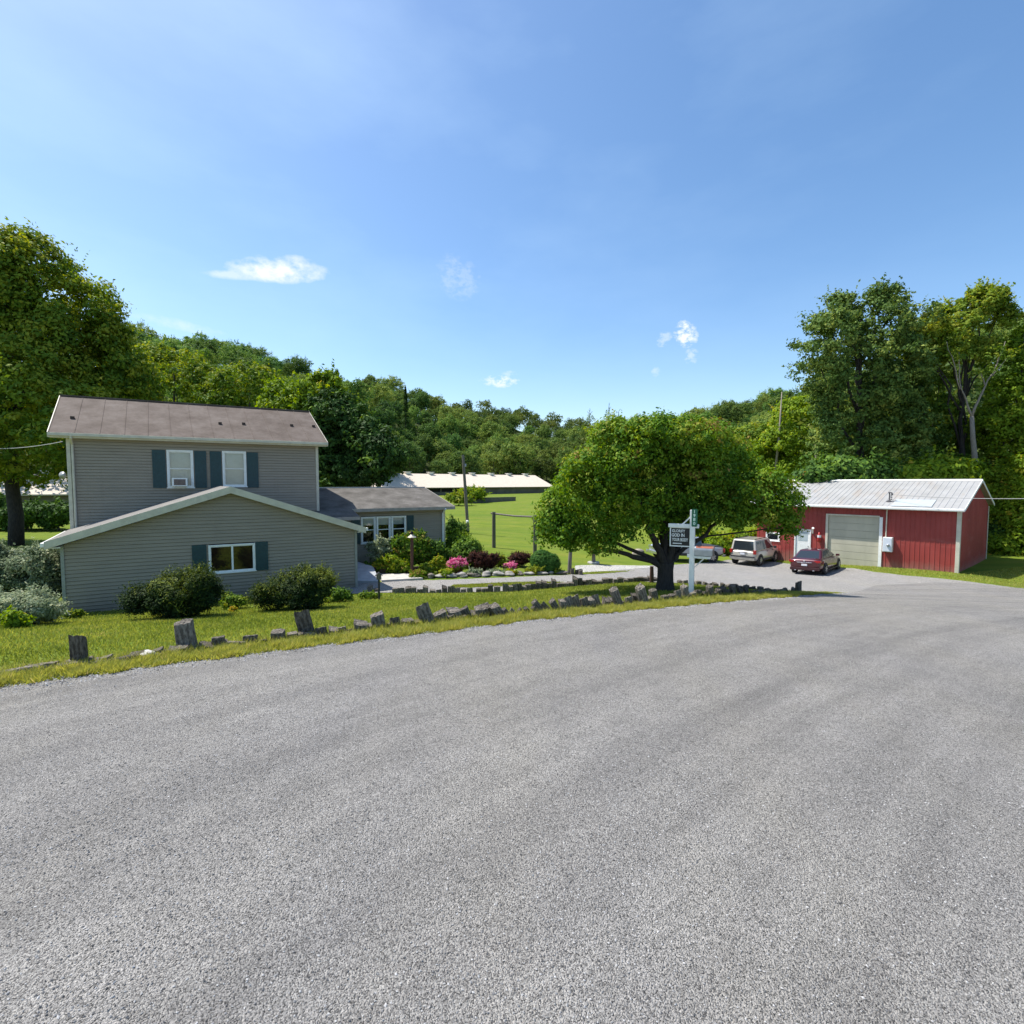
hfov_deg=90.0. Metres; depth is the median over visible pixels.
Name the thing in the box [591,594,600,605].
timber stub
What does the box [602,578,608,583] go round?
edging block
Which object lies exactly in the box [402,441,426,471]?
hill tree
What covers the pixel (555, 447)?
hill tree
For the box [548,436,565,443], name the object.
hill tree
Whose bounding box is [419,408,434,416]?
hill tree
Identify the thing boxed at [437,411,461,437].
hill tree
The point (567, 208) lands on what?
sky
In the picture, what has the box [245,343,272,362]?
hill tree
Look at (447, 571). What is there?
garden plant
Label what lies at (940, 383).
slender tree
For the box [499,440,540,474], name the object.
hill tree
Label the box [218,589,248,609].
plant
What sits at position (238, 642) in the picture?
timber log
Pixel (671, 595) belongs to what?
timber stub
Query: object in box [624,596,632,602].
timber stub
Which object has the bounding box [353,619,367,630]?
timber stub
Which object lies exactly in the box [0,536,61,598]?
variegated shrub
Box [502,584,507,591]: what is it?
edging block
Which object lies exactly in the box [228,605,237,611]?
ground plant
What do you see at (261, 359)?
hill tree
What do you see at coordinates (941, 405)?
leafy tree
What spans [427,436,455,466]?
hill tree
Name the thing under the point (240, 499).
grey house
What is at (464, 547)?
garden shrub
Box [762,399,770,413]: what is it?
hill tree
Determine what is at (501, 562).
garden plant
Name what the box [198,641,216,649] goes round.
timber stub
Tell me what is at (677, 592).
timber stub
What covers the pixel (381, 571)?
bed edging
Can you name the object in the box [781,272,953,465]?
tall tree
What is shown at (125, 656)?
timber log
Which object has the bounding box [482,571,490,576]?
edging stone
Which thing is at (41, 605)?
variegated shrub
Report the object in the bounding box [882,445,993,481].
understorey tree
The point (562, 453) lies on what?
hill tree
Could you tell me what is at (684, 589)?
timber post
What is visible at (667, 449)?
spreading tree
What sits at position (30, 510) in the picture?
bushy tree
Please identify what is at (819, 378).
hill tree
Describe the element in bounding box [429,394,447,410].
hill tree
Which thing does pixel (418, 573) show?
garden plant
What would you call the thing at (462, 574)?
edging stone
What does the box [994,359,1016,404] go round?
hill tree
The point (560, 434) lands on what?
hill tree
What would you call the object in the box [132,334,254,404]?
round tree
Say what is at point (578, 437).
hill tree
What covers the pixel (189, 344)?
hill tree
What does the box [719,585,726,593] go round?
timber stub
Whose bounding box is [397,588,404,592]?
edging block
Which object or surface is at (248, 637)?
timber stub
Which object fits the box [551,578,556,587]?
edging block
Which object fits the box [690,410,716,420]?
hill tree
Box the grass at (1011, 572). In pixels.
[769,559,1023,587]
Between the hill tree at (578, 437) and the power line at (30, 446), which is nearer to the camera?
the power line at (30, 446)
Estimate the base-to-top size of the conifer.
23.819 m
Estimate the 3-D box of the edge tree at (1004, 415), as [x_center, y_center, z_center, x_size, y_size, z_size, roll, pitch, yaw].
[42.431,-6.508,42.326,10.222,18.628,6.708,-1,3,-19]
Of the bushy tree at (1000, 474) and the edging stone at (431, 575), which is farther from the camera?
the bushy tree at (1000, 474)
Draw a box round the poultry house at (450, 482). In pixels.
[371,472,551,494]
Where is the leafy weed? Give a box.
[0,605,36,628]
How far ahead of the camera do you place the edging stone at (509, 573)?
24.32 m
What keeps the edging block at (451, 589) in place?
on the ground at (512, 533)
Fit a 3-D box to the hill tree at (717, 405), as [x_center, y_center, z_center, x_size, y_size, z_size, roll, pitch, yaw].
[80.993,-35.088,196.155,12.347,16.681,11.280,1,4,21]
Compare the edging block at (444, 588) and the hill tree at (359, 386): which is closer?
the edging block at (444, 588)
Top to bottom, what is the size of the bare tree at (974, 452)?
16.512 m
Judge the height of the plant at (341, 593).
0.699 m
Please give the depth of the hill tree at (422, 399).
227.09 m
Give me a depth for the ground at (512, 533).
35.63 m
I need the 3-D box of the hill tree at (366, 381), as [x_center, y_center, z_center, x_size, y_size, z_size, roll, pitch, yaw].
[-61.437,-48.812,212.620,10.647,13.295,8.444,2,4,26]
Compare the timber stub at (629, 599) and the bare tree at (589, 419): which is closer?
the timber stub at (629, 599)
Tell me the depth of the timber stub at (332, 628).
9.86 m
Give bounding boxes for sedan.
[789,548,840,574]
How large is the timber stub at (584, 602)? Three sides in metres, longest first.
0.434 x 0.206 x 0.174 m
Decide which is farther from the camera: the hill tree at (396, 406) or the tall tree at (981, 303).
the hill tree at (396, 406)
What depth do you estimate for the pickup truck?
35.76 m
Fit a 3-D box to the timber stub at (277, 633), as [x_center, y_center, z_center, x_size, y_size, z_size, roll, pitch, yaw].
[-4.241,2.278,9.288,0.244,0.281,0.196,-1,8,-10]
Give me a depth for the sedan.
30.85 m
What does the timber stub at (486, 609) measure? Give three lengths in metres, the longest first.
0.413 x 0.266 x 0.198 m
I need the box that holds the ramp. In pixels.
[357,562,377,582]
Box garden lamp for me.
[407,531,415,571]
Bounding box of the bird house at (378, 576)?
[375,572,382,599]
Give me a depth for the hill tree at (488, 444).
177.69 m
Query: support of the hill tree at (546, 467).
on the ground at (512, 533)
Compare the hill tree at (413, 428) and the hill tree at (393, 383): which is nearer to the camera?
the hill tree at (413, 428)
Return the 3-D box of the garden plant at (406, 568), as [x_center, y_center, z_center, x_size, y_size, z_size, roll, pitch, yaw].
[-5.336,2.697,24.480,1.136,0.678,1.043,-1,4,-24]
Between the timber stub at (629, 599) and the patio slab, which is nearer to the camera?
the timber stub at (629, 599)
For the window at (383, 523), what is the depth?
27.60 m
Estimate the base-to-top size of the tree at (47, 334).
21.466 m
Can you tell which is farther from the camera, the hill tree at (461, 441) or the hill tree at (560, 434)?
the hill tree at (560, 434)
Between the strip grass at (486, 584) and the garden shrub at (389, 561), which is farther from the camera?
the garden shrub at (389, 561)
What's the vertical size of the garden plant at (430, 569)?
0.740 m
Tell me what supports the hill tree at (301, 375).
on the ground at (512, 533)
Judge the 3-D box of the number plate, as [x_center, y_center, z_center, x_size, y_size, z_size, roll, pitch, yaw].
[5.755,0.184,16.143,0.170,0.560,0.008,2,4,27]
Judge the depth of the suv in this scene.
35.16 m
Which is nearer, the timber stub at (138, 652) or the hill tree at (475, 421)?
the timber stub at (138, 652)
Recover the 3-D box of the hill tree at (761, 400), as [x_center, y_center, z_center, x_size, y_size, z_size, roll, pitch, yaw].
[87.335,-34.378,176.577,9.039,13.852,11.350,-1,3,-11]
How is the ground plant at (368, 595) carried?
on the ground at (512, 533)
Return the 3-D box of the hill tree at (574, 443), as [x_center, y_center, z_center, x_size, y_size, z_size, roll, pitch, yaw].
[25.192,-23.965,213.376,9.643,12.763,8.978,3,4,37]
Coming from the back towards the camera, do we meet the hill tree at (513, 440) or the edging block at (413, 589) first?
the hill tree at (513, 440)
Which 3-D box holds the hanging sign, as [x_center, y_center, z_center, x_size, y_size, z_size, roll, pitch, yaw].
[5.396,0.804,16.465,0.619,0.618,0.050,2,4,27]
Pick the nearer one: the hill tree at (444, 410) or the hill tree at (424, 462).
the hill tree at (424, 462)
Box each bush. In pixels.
[112,559,232,619]
[244,560,340,611]
[443,489,476,505]
[446,556,470,572]
[457,484,491,501]
[530,549,561,571]
[695,526,716,541]
[704,528,734,554]
[727,526,756,539]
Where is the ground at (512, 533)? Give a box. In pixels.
[0,379,1023,679]
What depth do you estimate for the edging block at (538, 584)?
20.27 m
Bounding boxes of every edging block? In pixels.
[367,585,372,590]
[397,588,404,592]
[405,586,410,592]
[411,586,416,592]
[423,585,427,592]
[442,585,446,592]
[448,586,454,592]
[488,584,492,591]
[494,586,499,591]
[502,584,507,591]
[508,585,512,591]
[512,583,517,591]
[517,583,521,590]
[536,581,541,588]
[541,580,546,588]
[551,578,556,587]
[572,574,577,585]
[578,578,582,584]
[586,579,591,584]
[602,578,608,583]
[617,577,623,582]
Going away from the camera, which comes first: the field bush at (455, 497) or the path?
the path
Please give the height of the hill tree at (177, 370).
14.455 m
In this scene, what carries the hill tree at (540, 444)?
on the ground at (512, 533)
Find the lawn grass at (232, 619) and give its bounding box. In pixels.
[0,581,846,685]
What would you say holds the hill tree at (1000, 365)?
on the ground at (512, 533)
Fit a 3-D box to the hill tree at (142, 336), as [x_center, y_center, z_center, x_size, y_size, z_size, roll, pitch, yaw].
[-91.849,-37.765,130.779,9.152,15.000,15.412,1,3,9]
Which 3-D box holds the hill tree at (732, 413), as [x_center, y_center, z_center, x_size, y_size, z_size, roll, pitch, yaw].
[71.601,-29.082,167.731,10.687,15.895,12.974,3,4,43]
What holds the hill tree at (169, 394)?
on the ground at (512, 533)
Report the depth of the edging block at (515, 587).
19.93 m
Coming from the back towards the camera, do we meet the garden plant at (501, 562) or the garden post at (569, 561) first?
the garden plant at (501, 562)
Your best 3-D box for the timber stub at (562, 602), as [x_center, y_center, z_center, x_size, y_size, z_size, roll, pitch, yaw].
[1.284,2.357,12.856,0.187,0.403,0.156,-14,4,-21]
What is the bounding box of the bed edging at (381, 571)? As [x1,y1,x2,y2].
[374,566,424,573]
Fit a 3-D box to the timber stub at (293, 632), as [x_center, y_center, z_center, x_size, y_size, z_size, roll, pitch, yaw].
[-4.049,2.310,9.438,0.183,0.194,0.161,-2,4,-29]
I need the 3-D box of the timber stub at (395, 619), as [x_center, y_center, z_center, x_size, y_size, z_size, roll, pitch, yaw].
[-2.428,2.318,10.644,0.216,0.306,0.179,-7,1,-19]
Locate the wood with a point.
(536, 423)
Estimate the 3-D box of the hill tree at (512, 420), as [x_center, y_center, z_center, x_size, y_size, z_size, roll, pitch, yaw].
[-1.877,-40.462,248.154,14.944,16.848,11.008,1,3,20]
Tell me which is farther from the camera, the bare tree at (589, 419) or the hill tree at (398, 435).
the bare tree at (589, 419)
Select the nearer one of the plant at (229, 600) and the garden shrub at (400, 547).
the plant at (229, 600)
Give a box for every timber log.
[0,663,59,672]
[53,661,96,668]
[107,653,158,660]
[226,641,245,644]
[297,632,317,635]
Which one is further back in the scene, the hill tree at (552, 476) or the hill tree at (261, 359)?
the hill tree at (552, 476)
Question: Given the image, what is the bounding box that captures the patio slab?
[380,573,422,581]
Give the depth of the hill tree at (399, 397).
206.17 m
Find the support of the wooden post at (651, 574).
on the ground at (512, 533)
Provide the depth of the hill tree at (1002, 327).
106.32 m
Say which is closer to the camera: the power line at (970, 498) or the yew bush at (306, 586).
the yew bush at (306, 586)
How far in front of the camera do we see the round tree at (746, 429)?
64.06 m
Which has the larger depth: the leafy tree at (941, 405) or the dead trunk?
the dead trunk
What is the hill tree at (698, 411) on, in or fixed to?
on the ground at (512, 533)
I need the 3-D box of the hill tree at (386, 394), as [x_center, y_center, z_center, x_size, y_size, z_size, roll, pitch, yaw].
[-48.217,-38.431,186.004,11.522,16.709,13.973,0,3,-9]
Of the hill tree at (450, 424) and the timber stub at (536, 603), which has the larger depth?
the hill tree at (450, 424)
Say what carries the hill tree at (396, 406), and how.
on the ground at (512, 533)
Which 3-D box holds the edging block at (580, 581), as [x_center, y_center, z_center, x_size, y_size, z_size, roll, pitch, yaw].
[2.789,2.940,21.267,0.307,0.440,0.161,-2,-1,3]
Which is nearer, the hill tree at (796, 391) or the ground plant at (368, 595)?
the ground plant at (368, 595)
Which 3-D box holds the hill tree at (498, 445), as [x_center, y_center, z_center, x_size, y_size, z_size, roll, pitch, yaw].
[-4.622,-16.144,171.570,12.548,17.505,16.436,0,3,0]
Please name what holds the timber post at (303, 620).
on the ground at (512, 533)
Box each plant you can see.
[61,608,88,618]
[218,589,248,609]
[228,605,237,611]
[323,594,338,602]
[330,585,353,601]
[357,590,381,598]
[363,560,375,565]
[392,561,410,573]
[408,569,426,577]
[418,561,435,574]
[430,555,445,572]
[438,567,453,576]
[466,567,482,576]
[486,567,505,573]
[497,552,505,566]
[505,568,518,575]
[524,564,545,573]
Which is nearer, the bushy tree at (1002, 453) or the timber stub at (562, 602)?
the timber stub at (562, 602)
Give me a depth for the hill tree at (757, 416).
142.25 m
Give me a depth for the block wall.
89.13 m
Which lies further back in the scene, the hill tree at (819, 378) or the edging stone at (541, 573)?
the hill tree at (819, 378)
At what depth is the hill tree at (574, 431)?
231.14 m
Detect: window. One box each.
[166,450,194,487]
[208,542,256,573]
[222,451,247,486]
[361,516,375,544]
[376,516,390,541]
[391,515,405,538]
[766,532,779,541]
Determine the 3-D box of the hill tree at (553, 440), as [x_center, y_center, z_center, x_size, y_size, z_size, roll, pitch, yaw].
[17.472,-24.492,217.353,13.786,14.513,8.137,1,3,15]
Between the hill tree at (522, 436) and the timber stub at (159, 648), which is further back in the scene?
the hill tree at (522, 436)
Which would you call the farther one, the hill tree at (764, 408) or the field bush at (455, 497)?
the hill tree at (764, 408)
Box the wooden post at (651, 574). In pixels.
[649,566,653,582]
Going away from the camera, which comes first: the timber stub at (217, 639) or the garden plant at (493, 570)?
the timber stub at (217, 639)
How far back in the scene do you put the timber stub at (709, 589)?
15.89 m
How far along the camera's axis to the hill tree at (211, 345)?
146.05 m
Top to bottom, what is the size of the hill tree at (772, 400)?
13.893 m
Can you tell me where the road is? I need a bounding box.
[0,582,1023,1023]
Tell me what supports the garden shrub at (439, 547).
on the ground at (512, 533)
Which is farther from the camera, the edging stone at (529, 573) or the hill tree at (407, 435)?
the hill tree at (407, 435)
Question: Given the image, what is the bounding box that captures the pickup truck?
[646,537,725,562]
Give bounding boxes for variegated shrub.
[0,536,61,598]
[0,581,72,624]
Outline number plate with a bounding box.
[692,509,697,526]
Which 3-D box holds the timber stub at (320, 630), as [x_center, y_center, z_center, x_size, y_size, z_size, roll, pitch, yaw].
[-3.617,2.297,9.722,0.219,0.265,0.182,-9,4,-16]
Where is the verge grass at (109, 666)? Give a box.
[0,589,841,687]
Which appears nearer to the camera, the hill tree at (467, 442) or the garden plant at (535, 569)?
the garden plant at (535, 569)
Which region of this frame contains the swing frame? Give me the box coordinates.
[491,512,536,552]
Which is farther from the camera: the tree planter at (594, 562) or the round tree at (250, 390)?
the round tree at (250, 390)
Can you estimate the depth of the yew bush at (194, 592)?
13.94 m
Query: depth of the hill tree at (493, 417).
227.87 m
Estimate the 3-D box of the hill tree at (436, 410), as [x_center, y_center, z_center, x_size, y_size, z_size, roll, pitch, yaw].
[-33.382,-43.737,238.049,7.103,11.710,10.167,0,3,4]
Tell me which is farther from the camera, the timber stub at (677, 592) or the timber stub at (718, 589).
the timber stub at (718, 589)
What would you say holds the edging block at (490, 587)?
on the ground at (512, 533)
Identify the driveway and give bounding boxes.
[344,560,1013,593]
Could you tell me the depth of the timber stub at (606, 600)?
13.37 m
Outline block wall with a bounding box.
[472,497,515,502]
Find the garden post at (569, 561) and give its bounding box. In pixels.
[567,552,571,573]
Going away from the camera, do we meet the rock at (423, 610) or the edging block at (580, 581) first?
the rock at (423, 610)
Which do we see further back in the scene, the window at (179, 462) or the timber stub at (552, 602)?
the window at (179, 462)
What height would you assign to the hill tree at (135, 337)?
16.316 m
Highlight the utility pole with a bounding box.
[462,455,469,531]
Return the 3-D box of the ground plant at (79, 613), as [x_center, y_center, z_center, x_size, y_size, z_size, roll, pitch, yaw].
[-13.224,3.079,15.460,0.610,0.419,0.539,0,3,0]
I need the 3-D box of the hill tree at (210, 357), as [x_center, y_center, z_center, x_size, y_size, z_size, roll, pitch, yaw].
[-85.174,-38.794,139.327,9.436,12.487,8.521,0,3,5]
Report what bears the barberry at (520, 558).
on the ground at (512, 533)
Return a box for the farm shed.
[0,470,68,502]
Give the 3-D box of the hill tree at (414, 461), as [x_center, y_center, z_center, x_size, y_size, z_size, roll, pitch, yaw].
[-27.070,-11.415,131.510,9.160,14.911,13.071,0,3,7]
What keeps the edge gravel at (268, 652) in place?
on the road
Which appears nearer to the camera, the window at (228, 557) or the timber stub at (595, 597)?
the timber stub at (595, 597)
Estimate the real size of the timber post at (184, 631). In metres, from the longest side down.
0.687 x 0.287 x 0.196 m
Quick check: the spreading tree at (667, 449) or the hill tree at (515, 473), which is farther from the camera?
the hill tree at (515, 473)
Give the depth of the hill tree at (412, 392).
249.72 m
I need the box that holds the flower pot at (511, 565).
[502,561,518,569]
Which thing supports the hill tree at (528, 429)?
on the ground at (512, 533)
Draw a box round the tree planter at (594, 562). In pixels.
[588,554,599,564]
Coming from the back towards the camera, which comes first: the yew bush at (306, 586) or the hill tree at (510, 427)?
the hill tree at (510, 427)
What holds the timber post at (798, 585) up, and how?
on the ground at (512, 533)
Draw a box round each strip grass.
[452,581,564,587]
[574,570,628,573]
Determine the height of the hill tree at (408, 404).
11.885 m
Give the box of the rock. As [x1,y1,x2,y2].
[140,650,155,654]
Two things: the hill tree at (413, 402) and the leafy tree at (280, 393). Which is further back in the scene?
the hill tree at (413, 402)
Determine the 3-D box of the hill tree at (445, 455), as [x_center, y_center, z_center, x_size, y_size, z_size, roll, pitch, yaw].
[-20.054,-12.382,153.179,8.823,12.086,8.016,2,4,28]
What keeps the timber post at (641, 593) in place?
on the ground at (512, 533)
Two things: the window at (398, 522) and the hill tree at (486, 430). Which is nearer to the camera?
the window at (398, 522)
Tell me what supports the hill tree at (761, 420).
on the ground at (512, 533)
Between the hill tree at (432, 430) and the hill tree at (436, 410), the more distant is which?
the hill tree at (436, 410)
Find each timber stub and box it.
[38,661,58,665]
[129,649,145,654]
[153,646,164,653]
[168,646,178,650]
[177,644,189,650]
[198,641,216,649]
[211,635,224,645]
[242,634,257,642]
[270,628,285,640]
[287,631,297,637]
[315,626,326,634]
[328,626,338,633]
[338,626,345,632]
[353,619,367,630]
[390,617,399,624]
[433,608,447,620]
[446,607,461,617]
[460,605,470,617]
[474,604,482,614]
[479,602,491,615]
[488,602,504,614]
[531,599,543,609]
[541,601,549,609]
[549,597,559,609]
[558,599,567,609]
[564,596,573,606]
[572,594,580,606]
[579,596,588,607]
[588,596,595,606]
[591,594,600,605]
[602,596,610,604]
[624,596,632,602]
[630,592,636,602]
[660,595,668,599]
[668,593,675,599]
[674,589,681,597]
[706,584,713,595]
[715,587,721,594]
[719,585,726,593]
[729,584,735,593]
[735,584,742,593]
[742,585,748,593]
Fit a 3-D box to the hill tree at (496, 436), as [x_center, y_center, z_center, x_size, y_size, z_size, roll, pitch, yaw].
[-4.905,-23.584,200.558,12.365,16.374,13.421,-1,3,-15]
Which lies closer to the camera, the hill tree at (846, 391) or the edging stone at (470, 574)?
the edging stone at (470, 574)
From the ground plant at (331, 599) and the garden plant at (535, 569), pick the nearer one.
the ground plant at (331, 599)
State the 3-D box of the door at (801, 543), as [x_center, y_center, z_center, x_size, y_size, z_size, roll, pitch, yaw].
[20.483,2.438,36.110,0.110,2.322,0.918,-3,4,-40]
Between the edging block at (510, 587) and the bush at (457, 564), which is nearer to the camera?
the edging block at (510, 587)
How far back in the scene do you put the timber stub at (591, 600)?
13.14 m
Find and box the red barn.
[754,479,994,572]
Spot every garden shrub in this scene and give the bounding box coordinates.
[364,533,393,562]
[372,553,409,573]
[383,527,432,565]
[425,538,450,565]
[445,514,469,537]
[445,528,470,548]
[446,532,484,566]
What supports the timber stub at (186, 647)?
on the ground at (512, 533)
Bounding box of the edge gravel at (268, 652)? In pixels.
[0,593,853,692]
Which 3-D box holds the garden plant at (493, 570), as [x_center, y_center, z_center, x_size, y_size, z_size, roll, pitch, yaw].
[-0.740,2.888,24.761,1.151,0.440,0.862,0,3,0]
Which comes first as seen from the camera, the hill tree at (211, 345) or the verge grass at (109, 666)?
the verge grass at (109, 666)
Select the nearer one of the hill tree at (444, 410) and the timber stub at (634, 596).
the timber stub at (634, 596)
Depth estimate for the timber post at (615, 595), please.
13.15 m
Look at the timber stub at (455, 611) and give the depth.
11.38 m
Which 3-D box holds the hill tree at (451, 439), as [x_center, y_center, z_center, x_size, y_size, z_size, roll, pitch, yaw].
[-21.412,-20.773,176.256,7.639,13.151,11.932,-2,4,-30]
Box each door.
[795,530,809,554]
[828,515,879,566]
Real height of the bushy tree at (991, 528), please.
4.469 m
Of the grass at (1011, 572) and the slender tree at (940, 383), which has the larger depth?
the slender tree at (940, 383)
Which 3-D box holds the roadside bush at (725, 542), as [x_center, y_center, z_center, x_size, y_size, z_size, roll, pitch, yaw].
[16.253,2.551,40.111,2.425,2.566,2.513,3,4,39]
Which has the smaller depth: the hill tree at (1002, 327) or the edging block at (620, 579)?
the edging block at (620, 579)
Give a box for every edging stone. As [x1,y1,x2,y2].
[428,573,434,578]
[444,573,456,577]
[456,572,467,577]
[467,572,480,576]
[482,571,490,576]
[492,571,504,575]
[505,571,514,575]
[524,572,534,574]
[535,571,547,574]
[555,570,567,574]
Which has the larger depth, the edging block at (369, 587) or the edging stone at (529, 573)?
the edging stone at (529, 573)
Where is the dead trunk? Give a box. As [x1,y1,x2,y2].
[774,392,781,469]
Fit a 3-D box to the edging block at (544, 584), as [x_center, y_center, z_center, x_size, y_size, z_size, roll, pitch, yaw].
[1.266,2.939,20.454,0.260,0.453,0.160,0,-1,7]
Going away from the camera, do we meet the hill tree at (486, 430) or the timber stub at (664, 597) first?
the timber stub at (664, 597)
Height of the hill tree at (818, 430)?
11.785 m
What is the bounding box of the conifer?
[400,386,414,433]
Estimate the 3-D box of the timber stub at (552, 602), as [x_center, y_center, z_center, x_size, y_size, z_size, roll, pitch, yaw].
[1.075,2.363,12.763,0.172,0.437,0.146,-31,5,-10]
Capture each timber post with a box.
[68,635,87,660]
[174,618,197,646]
[294,609,314,631]
[370,610,385,626]
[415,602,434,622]
[609,586,622,605]
[635,583,648,601]
[648,588,657,599]
[680,584,689,597]
[795,581,801,591]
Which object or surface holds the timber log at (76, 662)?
on the ground at (512, 533)
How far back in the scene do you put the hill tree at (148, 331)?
147.04 m
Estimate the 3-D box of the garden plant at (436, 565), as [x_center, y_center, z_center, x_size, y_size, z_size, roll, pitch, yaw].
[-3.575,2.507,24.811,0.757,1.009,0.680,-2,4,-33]
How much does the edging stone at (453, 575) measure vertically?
0.250 m
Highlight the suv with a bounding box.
[730,536,777,565]
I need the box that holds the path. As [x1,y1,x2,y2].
[575,565,649,571]
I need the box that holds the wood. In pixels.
[0,323,1021,478]
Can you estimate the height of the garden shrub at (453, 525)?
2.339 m
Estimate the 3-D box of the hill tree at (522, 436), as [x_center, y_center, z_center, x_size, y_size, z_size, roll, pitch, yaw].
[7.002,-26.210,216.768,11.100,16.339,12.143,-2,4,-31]
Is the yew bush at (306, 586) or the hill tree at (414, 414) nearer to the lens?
the yew bush at (306, 586)
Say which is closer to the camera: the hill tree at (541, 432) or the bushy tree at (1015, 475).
the bushy tree at (1015, 475)
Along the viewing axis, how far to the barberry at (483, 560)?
25.30 m
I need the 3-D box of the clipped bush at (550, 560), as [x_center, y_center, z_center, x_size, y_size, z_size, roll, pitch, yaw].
[1.675,2.476,25.642,1.636,1.266,1.111,0,3,0]
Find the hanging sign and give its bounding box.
[670,527,688,546]
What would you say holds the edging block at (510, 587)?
on the ground at (512, 533)
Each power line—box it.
[0,441,62,448]
[893,494,1023,498]
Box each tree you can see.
[0,216,177,545]
[0,491,5,506]
[0,491,65,530]
[31,496,69,530]
[126,318,164,338]
[127,336,142,348]
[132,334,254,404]
[135,330,160,344]
[140,332,203,371]
[153,363,191,396]
[161,338,194,347]
[165,377,234,403]
[182,331,217,343]
[187,356,300,406]
[188,346,220,364]
[191,339,223,366]
[203,336,231,361]
[216,342,257,367]
[225,339,254,359]
[227,357,266,378]
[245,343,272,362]
[252,354,278,366]
[255,358,359,410]
[260,356,282,375]
[266,355,283,371]
[282,354,313,376]
[295,373,306,380]
[302,381,412,486]
[341,377,376,408]
[362,378,376,391]
[365,374,387,385]
[367,382,395,410]
[370,397,404,425]
[371,408,398,429]
[377,374,405,390]
[384,390,403,403]
[391,431,404,443]
[394,426,414,441]
[396,399,411,420]
[397,389,411,397]
[397,416,417,440]
[399,439,425,473]
[401,405,424,427]
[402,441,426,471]
[408,387,422,399]
[409,390,431,411]
[409,400,420,412]
[409,432,435,471]
[417,421,443,442]
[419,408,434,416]
[419,411,433,424]
[422,416,440,431]
[426,458,453,473]
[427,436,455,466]
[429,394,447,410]
[430,450,458,472]
[433,405,440,419]
[436,403,469,434]
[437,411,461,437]
[438,432,462,452]
[446,433,465,450]
[447,448,486,474]
[458,421,479,439]
[460,414,484,438]
[460,438,483,458]
[461,443,481,459]
[462,410,477,420]
[476,419,509,442]
[478,413,498,440]
[478,448,509,474]
[479,438,510,473]
[481,438,503,465]
[484,431,510,444]
[498,411,520,436]
[499,419,514,436]
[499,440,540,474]
[502,454,529,474]
[510,434,521,442]
[514,432,542,444]
[520,437,551,454]
[522,425,534,436]
[525,407,810,590]
[525,444,555,474]
[528,456,556,479]
[533,423,555,439]
[540,437,561,448]
[540,441,567,464]
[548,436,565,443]
[549,460,561,483]
[550,429,567,445]
[554,445,580,471]
[561,441,582,450]
[563,425,587,440]
[567,433,587,448]
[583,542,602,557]
[584,409,595,435]
[685,404,712,416]
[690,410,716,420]
[708,398,738,420]
[711,400,746,424]
[717,420,792,472]
[732,401,753,420]
[733,418,793,428]
[743,410,762,423]
[750,410,771,419]
[751,393,850,476]
[753,386,787,408]
[753,392,770,413]
[757,410,796,420]
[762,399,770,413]
[764,392,793,413]
[778,388,800,398]
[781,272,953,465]
[791,446,909,483]
[792,425,852,469]
[804,373,865,408]
[807,367,854,382]
[874,390,994,464]
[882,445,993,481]
[886,352,958,445]
[893,276,1023,456]
[943,341,1022,460]
[947,320,1020,398]
[963,323,1023,453]
[978,428,1023,487]
[983,457,1023,535]
[985,358,1007,375]
[986,314,1023,333]
[986,518,1023,555]
[987,516,1017,552]
[988,448,1023,541]
[994,318,1023,355]
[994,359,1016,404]
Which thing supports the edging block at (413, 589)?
on the ground at (512, 533)
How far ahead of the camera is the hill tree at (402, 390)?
232.63 m
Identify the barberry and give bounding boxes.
[467,550,503,570]
[506,550,531,566]
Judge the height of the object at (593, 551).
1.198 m
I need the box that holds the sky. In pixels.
[0,0,1023,439]
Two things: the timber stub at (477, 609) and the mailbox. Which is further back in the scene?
the mailbox
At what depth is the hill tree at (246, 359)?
130.85 m
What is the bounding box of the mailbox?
[694,545,714,555]
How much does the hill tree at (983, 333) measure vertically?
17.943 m
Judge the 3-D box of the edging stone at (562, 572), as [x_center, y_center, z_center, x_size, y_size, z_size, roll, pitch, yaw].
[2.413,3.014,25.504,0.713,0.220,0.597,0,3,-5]
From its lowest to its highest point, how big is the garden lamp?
2.113 m
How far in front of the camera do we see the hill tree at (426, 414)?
207.14 m
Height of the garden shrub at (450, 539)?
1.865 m
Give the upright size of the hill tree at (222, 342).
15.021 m
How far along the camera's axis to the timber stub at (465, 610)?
11.55 m
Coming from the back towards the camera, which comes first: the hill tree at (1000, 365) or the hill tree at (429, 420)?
the hill tree at (429, 420)
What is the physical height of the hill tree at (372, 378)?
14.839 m
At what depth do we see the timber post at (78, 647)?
7.45 m
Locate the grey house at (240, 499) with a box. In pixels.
[40,394,454,611]

